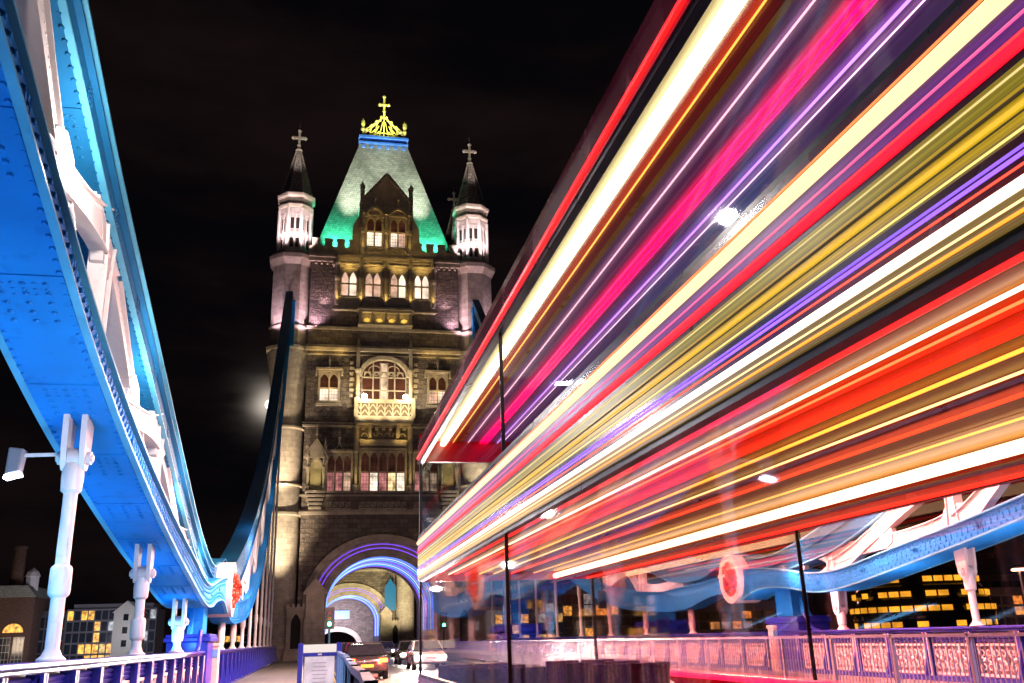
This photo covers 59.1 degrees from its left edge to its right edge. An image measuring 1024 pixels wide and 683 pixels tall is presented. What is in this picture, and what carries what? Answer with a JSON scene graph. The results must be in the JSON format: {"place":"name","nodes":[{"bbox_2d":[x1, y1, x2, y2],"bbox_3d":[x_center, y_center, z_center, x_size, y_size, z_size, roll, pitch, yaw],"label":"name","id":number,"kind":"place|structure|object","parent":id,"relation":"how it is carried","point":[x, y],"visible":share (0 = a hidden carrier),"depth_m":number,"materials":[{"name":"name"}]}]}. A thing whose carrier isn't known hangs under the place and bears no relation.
{"place":"outdoors","nodes":[
{"label":"outdoors","id":0,"kind":"place"},
{"bbox_2d":[234,661,304,682],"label":"pavement","id":1,"kind":"structure","parent":0,"point":[280,672],"depth_m":43.16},
{"bbox_2d":[0,651,205,682],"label":"parapet","id":2,"kind":"structure","parent":1,"relation":"on","point":[183,667],"depth_m":13.98,"materials":[{"name":"blue paint"}]},
{"bbox_2d":[0,0,228,661],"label":"suspension chain","id":3,"kind":"object","parent":2,"relation":"on","point":[80,348],"visible":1,"depth_m":11.39,"materials":[{"name":"blue paint"}]},
{"bbox_2d":[3,447,56,480],"bbox_3d":[-6.043,1.567,11.548,0.751,0.398,0.200,2,-19,-12],"label":"hanging lamp","id":4,"kind":"object","parent":3,"relation":"hanging from","point":[15,462],"visible":0.98,"depth_m":11.43,"materials":[{"name":"metal"}]},
{"bbox_2d":[207,562,243,617],"bbox_3d":[-9.195,7.886,28.724,1.266,1.680,1.680,2,-19,-12],"label":"chain roundel","id":5,"kind":"object","parent":3,"relation":"attached to","point":[234,587],"visible":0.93,"depth_m":28.35,"materials":[{"name":"white paint"}]},
{"bbox_2d":[163,608,221,682],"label":"parapet pier","id":6,"kind":"structure","parent":1,"relation":"on","point":[196,637],"depth_m":25.72,"materials":[{"name":"blue paint"}]},
{"bbox_2d":[218,646,277,682],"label":"parapet","id":7,"kind":"structure","parent":1,"relation":"on","point":[235,665],"depth_m":38.87,"materials":[{"name":"blue paint"}]},
{"bbox_2d":[297,642,341,682],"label":"sign board","id":8,"kind":"object","parent":1,"relation":"on","point":[320,669],"visible":0.95,"depth_m":18.63,"materials":[{"name":"blue paint"}]},
{"bbox_2d":[324,607,334,643],"bbox_3d":[-10.379,16.788,51.261,0.560,3.300,0.400,2,-19,-12],"label":"traffic light","id":9,"kind":"object","parent":1,"relation":"on","point":[329,618],"visible":0.95,"depth_m":51.61,"materials":[{"name":"green"}]},
{"bbox_2d":[336,651,378,682],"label":"guard rail","id":10,"kind":"object","parent":1,"relation":"on","point":[349,670],"visible":1,"depth_m":7.98,"materials":[{"name":"metal"}]},
{"bbox_2d":[327,568,415,647],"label":"bridge tower","id":11,"kind":"structure","parent":1,"relation":"on","point":[366,587],"depth_m":150.83,"materials":[{"name":"stone"}]},
{"bbox_2d":[385,577,395,609],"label":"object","id":12,"kind":"object","parent":11,"relation":"attached to","point":[390,595],"visible":1,"depth_m":149.66,"materials":[{"name":"blue"}]},
{"bbox_2d":[393,625,397,642],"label":"doorway","id":13,"kind":"structure","parent":11,"relation":"in","point":[395,631],"depth_m":149.35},
{"bbox_2d":[256,95,499,660],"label":"bridge tower","id":14,"kind":"structure","parent":1,"relation":"on","point":[384,280],"depth_m":88.25,"materials":[{"name":"stone"}]},
{"bbox_2d":[208,291,292,648],"bbox_3d":[-15.731,2.395,58.524,0.720,32.997,53.800,2,-19,-12],"label":"suspension chain","id":15,"kind":"object","parent":14,"relation":"hanging from","point":[247,547],"visible":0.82,"depth_m":55.20,"materials":[{"name":"blue paint"}]},
{"bbox_2d":[290,615,300,648],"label":"doorway","id":16,"kind":"structure","parent":14,"relation":"in","point":[295,623],"depth_m":79.44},
{"bbox_2d":[317,370,340,402],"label":"window","id":17,"kind":"structure","parent":14,"relation":"in","point":[328,383],"depth_m":87.07,"materials":[{"name":"glass"}]},
{"bbox_2d":[325,451,353,492],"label":"window","id":18,"kind":"structure","parent":14,"relation":"in","point":[339,467],"depth_m":84.71,"materials":[{"name":"glass"}]},
{"bbox_2d":[340,267,358,297],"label":"window","id":19,"kind":"structure","parent":14,"relation":"in","point":[349,279],"depth_m":90.23,"materials":[{"name":"glass"}]},
{"bbox_2d":[363,268,382,298],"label":"window","id":20,"kind":"structure","parent":14,"relation":"in","point":[373,281],"depth_m":90.70,"materials":[{"name":"glass"}]},
{"bbox_2d":[365,213,383,248],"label":"window","id":21,"kind":"structure","parent":14,"relation":"in","point":[374,235],"depth_m":92.64,"materials":[{"name":"glass"}]},
{"bbox_2d":[358,448,406,492],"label":"window","id":22,"kind":"structure","parent":14,"relation":"in","point":[379,471],"depth_m":85.66,"materials":[{"name":"glass"}]},
{"bbox_2d":[360,356,408,399],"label":"window","id":23,"kind":"structure","parent":14,"relation":"in","point":[383,377],"depth_m":88.49,"materials":[{"name":"glass"}]},
{"bbox_2d":[388,270,407,299],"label":"window","id":24,"kind":"structure","parent":14,"relation":"in","point":[398,285],"depth_m":91.21,"materials":[{"name":"glass"}]},
{"bbox_2d":[388,215,407,249],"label":"window","id":25,"kind":"structure","parent":14,"relation":"in","point":[397,226],"depth_m":93.10,"materials":[{"name":"glass"}]},
{"bbox_2d":[413,271,430,300],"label":"window","id":26,"kind":"structure","parent":14,"relation":"in","point":[421,282],"depth_m":91.72,"materials":[{"name":"glass"}]},
{"bbox_2d":[412,452,438,492],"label":"window","id":27,"kind":"structure","parent":14,"relation":"in","point":[430,471],"depth_m":86.31,"materials":[{"name":"glass"}]},
{"bbox_2d":[427,373,447,404],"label":"window","id":28,"kind":"structure","parent":14,"relation":"in","point":[437,383],"depth_m":89.29,"materials":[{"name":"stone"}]},
{"bbox_2d":[460,610,467,640],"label":"doorway","id":29,"kind":"structure","parent":14,"relation":"in","point":[463,617],"depth_m":82.54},
{"bbox_2d":[472,299,745,638],"bbox_3d":[2.341,3.041,62.332,0.720,32.997,53.800,2,-19,-12],"label":"suspension chain","id":30,"kind":"object","parent":14,"relation":"hanging from","point":[679,590],"visible":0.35,"depth_m":40.34,"materials":[{"name":"blue paint"}]},
{"bbox_2d":[718,555,760,602],"bbox_3d":[8.089,8.503,32.366,1.266,1.680,1.680,2,-19,-12],"label":"chain roundel","id":31,"kind":"object","parent":30,"relation":"hanging from","point":[731,578],"visible":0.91,"depth_m":32.05,"materials":[{"name":"white paint"}]},
{"bbox_2d":[334,652,473,682],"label":"road","id":32,"kind":"structure","parent":0,"point":[397,674],"depth_m":44.41,"materials":[{"name":"asphalt"}]},
{"bbox_2d":[325,599,373,641],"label":"gatehouse","id":33,"kind":"object","parent":32,"relation":"on","point":[354,619],"visible":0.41,"depth_m":222.65,"materials":[{"name":"stone"}]},
{"bbox_2d":[345,642,388,678],"bbox_3d":[-6.400,13.819,39.190,2.120,1.489,4.450,2,-19,-12],"label":"car","id":34,"kind":"object","parent":32,"relation":"on","point":[372,657],"visible":0.63,"depth_m":37.65,"materials":[{"name":"paint"}]},
{"bbox_2d":[378,641,395,656],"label":"car","id":35,"kind":"object","parent":32,"relation":"on","point":[389,646],"visible":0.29,"depth_m":85.86,"materials":[{"name":"paint"}]},
{"bbox_2d":[394,640,412,664],"bbox_3d":[-6.849,20.807,60.516,2.120,1.489,4.450,2,-19,-12],"label":"car","id":36,"kind":"object","parent":32,"relation":"on","point":[401,648],"visible":0.49,"depth_m":59.71,"materials":[{"name":"paint"}]},
{"bbox_2d":[406,640,446,669],"bbox_3d":[-4.712,17.072,49.309,2.120,1.489,4.450,2,-19,-12],"label":"car","id":37,"kind":"object","parent":32,"relation":"on","point":[433,652],"visible":0.94,"depth_m":48.18,"materials":[{"name":"paint"}]},
{"bbox_2d":[416,0,1023,682],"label":"double decker bus","id":38,"kind":"object","parent":32,"relation":"on","point":[764,278],"visible":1,"depth_m":4.40,"materials":[{"name":"red paint"}]},
{"bbox_2d":[0,0,1023,650],"label":"sky","id":39,"kind":"structure","parent":0,"point":[207,99],"materials":[{"name":"black"}]},
{"bbox_2d":[448,654,965,682],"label":"pavement","id":40,"kind":"structure","parent":0,"point":[864,678],"depth_m":27.53,"materials":[{"name":"concrete"}]},
{"bbox_2d":[440,612,446,650],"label":"traffic light","id":41,"kind":"object","parent":40,"relation":"on","point":[443,621],"visible":0.98,"depth_m":69.16,"materials":[{"name":"green"}]},
{"bbox_2d":[484,631,771,670],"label":"parapet","id":42,"kind":"structure","parent":40,"relation":"on","point":[620,654],"depth_m":37.40,"materials":[{"name":"blue paint"}]},
{"bbox_2d":[439,632,1023,682],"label":"guard rail","id":43,"kind":"object","parent":40,"relation":"on","point":[468,650],"visible":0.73,"depth_m":20.29,"materials":[{"name":"metal"}]},
{"bbox_2d":[765,588,831,671],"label":"parapet pier","id":44,"kind":"structure","parent":40,"relation":"on","point":[789,620],"depth_m":29.76,"materials":[{"name":"blue paint"}]},
{"bbox_2d":[795,625,1023,682],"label":"parapet","id":45,"kind":"structure","parent":40,"relation":"on","point":[972,629],"depth_m":22.64,"materials":[{"name":"blue paint"}]},
{"bbox_2d":[740,483,1023,629],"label":"suspension chain","id":46,"kind":"object","parent":45,"relation":"on","point":[959,531],"visible":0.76,"depth_m":24.13,"materials":[{"name":"blue paint"}]},
{"bbox_3d":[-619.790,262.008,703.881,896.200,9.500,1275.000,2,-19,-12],"label":"embankment","id":47,"kind":"structure","parent":0,"visible":0},
{"bbox_2d":[0,546,50,663],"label":"brick warehouse","id":48,"kind":"structure","parent":47,"relation":"on","point":[23,608],"depth_m":212.18,"materials":[{"name":"brick"}]},
{"bbox_2d":[0,637,10,663],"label":"window","id":49,"kind":"structure","parent":48,"relation":"in","point":[4,641],"depth_m":208.68,"materials":[{"name":"glass"}]},
{"bbox_2d":[2,624,22,632],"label":"arched window","id":50,"kind":"structure","parent":48,"relation":"in","point":[12,628],"depth_m":210.31,"materials":[{"name":"yellow"}]},
{"bbox_2d":[10,637,24,662],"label":"window","id":51,"kind":"structure","parent":48,"relation":"in","point":[18,642],"depth_m":209.19,"materials":[{"name":"glass"}]},
{"bbox_2d":[36,610,66,661],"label":"office block","id":52,"kind":"structure","parent":47,"relation":"on","point":[42,633],"depth_m":217.88,"materials":[{"name":"grey"}]},
{"bbox_2d":[62,603,164,659],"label":"office block","id":53,"kind":"structure","parent":47,"relation":"on","point":[88,630],"depth_m":219.62,"materials":[{"name":"brown"}]},
{"bbox_2d":[206,623,257,653],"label":"office block","id":54,"kind":"structure","parent":47,"relation":"on","point":[212,628],"depth_m":265.72,"materials":[{"name":"grey"}]},
{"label":"bridge deck","id":55,"kind":"structure","parent":0,"visible":0},
{"bbox_2d":[447,658,486,663],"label":"kerb","id":56,"kind":"structure","parent":55,"relation":"on","point":[462,661],"depth_m":57.47,"materials":[{"name":"concrete"}]},
{"bbox_3d":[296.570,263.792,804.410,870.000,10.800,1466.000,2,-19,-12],"label":"embankment","id":57,"kind":"structure","parent":0,"visible":0},
{"bbox_2d":[495,597,564,639],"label":"office block","id":58,"kind":"structure","parent":57,"relation":"on","point":[546,620],"depth_m":255.51,"materials":[{"name":"brown"}]},
{"bbox_2d":[496,625,502,633],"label":"window","id":59,"kind":"structure","parent":58,"relation":"in","point":[499,628],"depth_m":252.70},
{"bbox_2d":[512,625,518,633],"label":"window","id":60,"kind":"structure","parent":58,"relation":"in","point":[515,628],"depth_m":253.62,"materials":[{"name":"purple"}]},
{"bbox_2d":[520,604,527,612],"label":"window","id":61,"kind":"structure","parent":58,"relation":"in","point":[524,607],"depth_m":255.92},
{"bbox_2d":[521,625,528,632],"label":"window","id":62,"kind":"structure","parent":58,"relation":"in","point":[524,628],"depth_m":254.18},
{"bbox_2d":[521,614,528,622],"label":"window","id":63,"kind":"structure","parent":58,"relation":"in","point":[524,617],"depth_m":255.05,"materials":[{"name":"brown"}]},
{"bbox_2d":[538,603,544,611],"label":"window","id":64,"kind":"structure","parent":58,"relation":"in","point":[541,607],"depth_m":256.93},
{"bbox_2d":[538,624,545,632],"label":"window","id":65,"kind":"structure","parent":58,"relation":"in","point":[542,627],"depth_m":255.24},
{"bbox_2d":[538,614,545,622],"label":"window","id":66,"kind":"structure","parent":58,"relation":"in","point":[541,617],"depth_m":256.11,"materials":[{"name":"grey"}]},
{"bbox_2d":[546,613,553,621],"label":"window","id":67,"kind":"structure","parent":58,"relation":"in","point":[550,617],"depth_m":256.61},
{"bbox_2d":[546,603,553,611],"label":"window","id":68,"kind":"structure","parent":58,"relation":"in","point":[549,606],"depth_m":257.49,"materials":[{"name":"grey"}]},
{"bbox_2d":[547,624,554,632],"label":"window","id":69,"kind":"structure","parent":58,"relation":"in","point":[550,627],"depth_m":255.74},
{"bbox_2d":[527,588,656,638],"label":"office block","id":70,"kind":"structure","parent":57,"relation":"on","point":[626,622],"depth_m":299.41,"materials":[{"name":"grey"}]},
{"bbox_2d":[560,594,570,603],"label":"window","id":71,"kind":"structure","parent":70,"relation":"in","point":[566,599],"depth_m":298.99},
{"bbox_2d":[563,606,571,615],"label":"window","id":72,"kind":"structure","parent":70,"relation":"in","point":[567,610],"depth_m":297.89,"materials":[{"name":"yellow"}]},
{"bbox_2d":[564,629,572,636],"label":"window","id":73,"kind":"structure","parent":70,"relation":"in","point":[567,632],"depth_m":295.72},
{"bbox_2d":[564,617,572,626],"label":"window","id":74,"kind":"structure","parent":70,"relation":"in","point":[567,620],"depth_m":296.80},
{"bbox_2d":[572,594,582,603],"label":"window","id":75,"kind":"structure","parent":70,"relation":"in","point":[574,596],"depth_m":299.72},
{"bbox_2d":[573,617,583,626],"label":"window","id":76,"kind":"structure","parent":70,"relation":"in","point":[575,619],"depth_m":297.46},
{"bbox_2d":[573,605,583,615],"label":"window","id":77,"kind":"structure","parent":70,"relation":"in","point":[575,608],"depth_m":298.62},
{"bbox_2d":[574,628,584,637],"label":"window","id":78,"kind":"structure","parent":70,"relation":"in","point":[577,630],"depth_m":296.52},
{"bbox_2d":[584,594,590,603],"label":"window","id":79,"kind":"structure","parent":70,"relation":"in","point":[587,597],"depth_m":300.45,"materials":[{"name":"grey"}]},
{"bbox_2d":[584,605,591,614],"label":"window","id":80,"kind":"structure","parent":70,"relation":"in","point":[587,608],"depth_m":299.42,"materials":[{"name":"grey"}]},
{"bbox_2d":[585,617,592,626],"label":"window","id":81,"kind":"structure","parent":70,"relation":"in","point":[588,620],"depth_m":298.18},
{"bbox_2d":[596,605,606,614],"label":"window","id":82,"kind":"structure","parent":70,"relation":"in","point":[599,611],"depth_m":300.16,"materials":[{"name":"brown"}]},
{"bbox_2d":[596,616,607,625],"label":"window","id":83,"kind":"structure","parent":70,"relation":"in","point":[601,620],"depth_m":299.21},
{"bbox_2d":[597,627,607,635],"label":"window","id":84,"kind":"structure","parent":70,"relation":"in","point":[600,631],"depth_m":298.11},
{"bbox_2d":[611,616,618,625],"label":"window","id":85,"kind":"structure","parent":70,"relation":"in","point":[614,619],"depth_m":300.08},
{"bbox_2d":[612,627,619,635],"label":"window","id":86,"kind":"structure","parent":70,"relation":"in","point":[615,630],"depth_m":299.13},
{"bbox_2d":[619,615,630,625],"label":"window","id":87,"kind":"structure","parent":70,"relation":"in","point":[624,620],"depth_m":300.82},
{"bbox_2d":[620,627,630,636],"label":"window","id":88,"kind":"structure","parent":70,"relation":"in","point":[624,630],"depth_m":299.79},
{"bbox_2d":[631,615,641,624],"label":"window","id":89,"kind":"structure","parent":70,"relation":"in","point":[635,619],"depth_m":301.70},
{"bbox_2d":[632,626,642,634],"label":"window","id":90,"kind":"structure","parent":70,"relation":"in","point":[635,630],"depth_m":300.60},
{"bbox_2d":[648,601,776,637],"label":"office block","id":91,"kind":"structure","parent":57,"relation":"on","point":[721,617],"depth_m":154.58,"materials":[{"name":"brown"}]},
{"bbox_2d":[676,613,685,619],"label":"window","id":92,"kind":"structure","parent":91,"relation":"in","point":[680,616],"depth_m":152.67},
{"bbox_2d":[677,623,686,629],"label":"window","id":93,"kind":"structure","parent":91,"relation":"in","point":[681,626],"depth_m":152.19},
{"bbox_2d":[698,612,707,619],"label":"window","id":94,"kind":"structure","parent":91,"relation":"in","point":[702,615],"depth_m":153.53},
{"bbox_2d":[699,622,708,629],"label":"window","id":95,"kind":"structure","parent":91,"relation":"in","point":[703,625],"depth_m":153.01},
{"bbox_2d":[709,612,718,618],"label":"window","id":96,"kind":"structure","parent":91,"relation":"in","point":[713,615],"depth_m":153.94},
{"bbox_2d":[710,622,719,628],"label":"window","id":97,"kind":"structure","parent":91,"relation":"in","point":[714,625],"depth_m":153.42,"materials":[{"name":"brown"}]},
{"bbox_2d":[720,611,729,618],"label":"window","id":98,"kind":"structure","parent":91,"relation":"in","point":[724,615],"depth_m":154.32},
{"bbox_2d":[721,621,730,628],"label":"window","id":99,"kind":"structure","parent":91,"relation":"in","point":[725,625],"depth_m":153.83,"materials":[{"name":"grey"}]},
{"bbox_2d":[731,611,740,618],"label":"window","id":100,"kind":"structure","parent":91,"relation":"in","point":[735,614],"depth_m":154.77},
{"bbox_2d":[732,621,741,628],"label":"window","id":101,"kind":"structure","parent":91,"relation":"in","point":[736,624],"depth_m":154.24,"materials":[{"name":"brown"}]},
{"bbox_2d":[742,611,751,617],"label":"window","id":102,"kind":"structure","parent":91,"relation":"in","point":[746,614],"depth_m":155.19,"materials":[{"name":"brown"}]},
{"bbox_2d":[743,621,752,627],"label":"window","id":103,"kind":"structure","parent":91,"relation":"in","point":[747,624],"depth_m":154.66,"materials":[{"name":"grey"}]},
{"bbox_2d":[753,611,761,617],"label":"window","id":104,"kind":"structure","parent":91,"relation":"in","point":[756,614],"depth_m":155.57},
{"bbox_2d":[754,620,762,627],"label":"window","id":105,"kind":"structure","parent":91,"relation":"in","point":[758,624],"depth_m":155.07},
{"bbox_2d":[764,610,772,617],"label":"window","id":106,"kind":"structure","parent":91,"relation":"in","point":[767,613],"depth_m":156.02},
{"bbox_2d":[812,583,981,631],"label":"office block","id":107,"kind":"structure","parent":57,"relation":"on","point":[822,603],"depth_m":156.96,"materials":[{"name":"brown"}]},
{"bbox_2d":[850,565,997,633],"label":"domed office","id":108,"kind":"structure","parent":57,"relation":"on","point":[936,596],"depth_m":120.88,"materials":[{"name":"black"}]},
{"bbox_2d":[976,574,1023,587],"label":"office block","id":109,"kind":"structure","parent":57,"relation":"on","point":[999,580],"depth_m":212.17,"materials":[{"name":"brown"}]},
{"bbox_2d":[984,587,1023,624],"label":"office block","id":110,"kind":"structure","parent":57,"relation":"on","point":[1009,601],"depth_m":165.91,"materials":[{"name":"grey"}]},
{"bbox_2d":[991,596,1000,604],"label":"window","id":111,"kind":"structure","parent":110,"relation":"in","point":[994,599],"depth_m":165.76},
{"bbox_2d":[1002,596,1011,603],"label":"window","id":112,"kind":"structure","parent":110,"relation":"in","point":[1006,599],"depth_m":166.25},
{"bbox_2d":[1004,607,1013,614],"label":"window","id":113,"kind":"structure","parent":110,"relation":"in","point":[1008,610],"depth_m":165.64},
{"bbox_2d":[1006,618,1015,624],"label":"window","id":114,"kind":"structure","parent":110,"relation":"in","point":[1010,621],"depth_m":165.08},
{"bbox_2d":[1013,596,1022,603],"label":"window","id":115,"kind":"structure","parent":110,"relation":"in","point":[1017,599],"depth_m":166.70,"materials":[{"name":"brown"}]},
{"bbox_2d":[1015,606,1023,614],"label":"window","id":116,"kind":"structure","parent":110,"relation":"in","point":[1019,610],"depth_m":166.09,"materials":[{"name":"brown"}]},
{"bbox_2d":[1009,563,1023,596],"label":"street lamp","id":117,"kind":"object","parent":57,"relation":"on","point":[1018,567],"visible":1,"depth_m":50.33,"materials":[{"name":"metal"}]},
{"bbox_3d":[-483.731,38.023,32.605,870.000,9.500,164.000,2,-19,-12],"label":"embankment","id":118,"kind":"structure","parent":0,"visible":0},
{"bbox_2d":[110,601,147,656],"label":"pedimented house","id":119,"kind":"structure","parent":118,"relation":"on","point":[121,640],"depth_m":188.19,"materials":[{"name":"white paint"}]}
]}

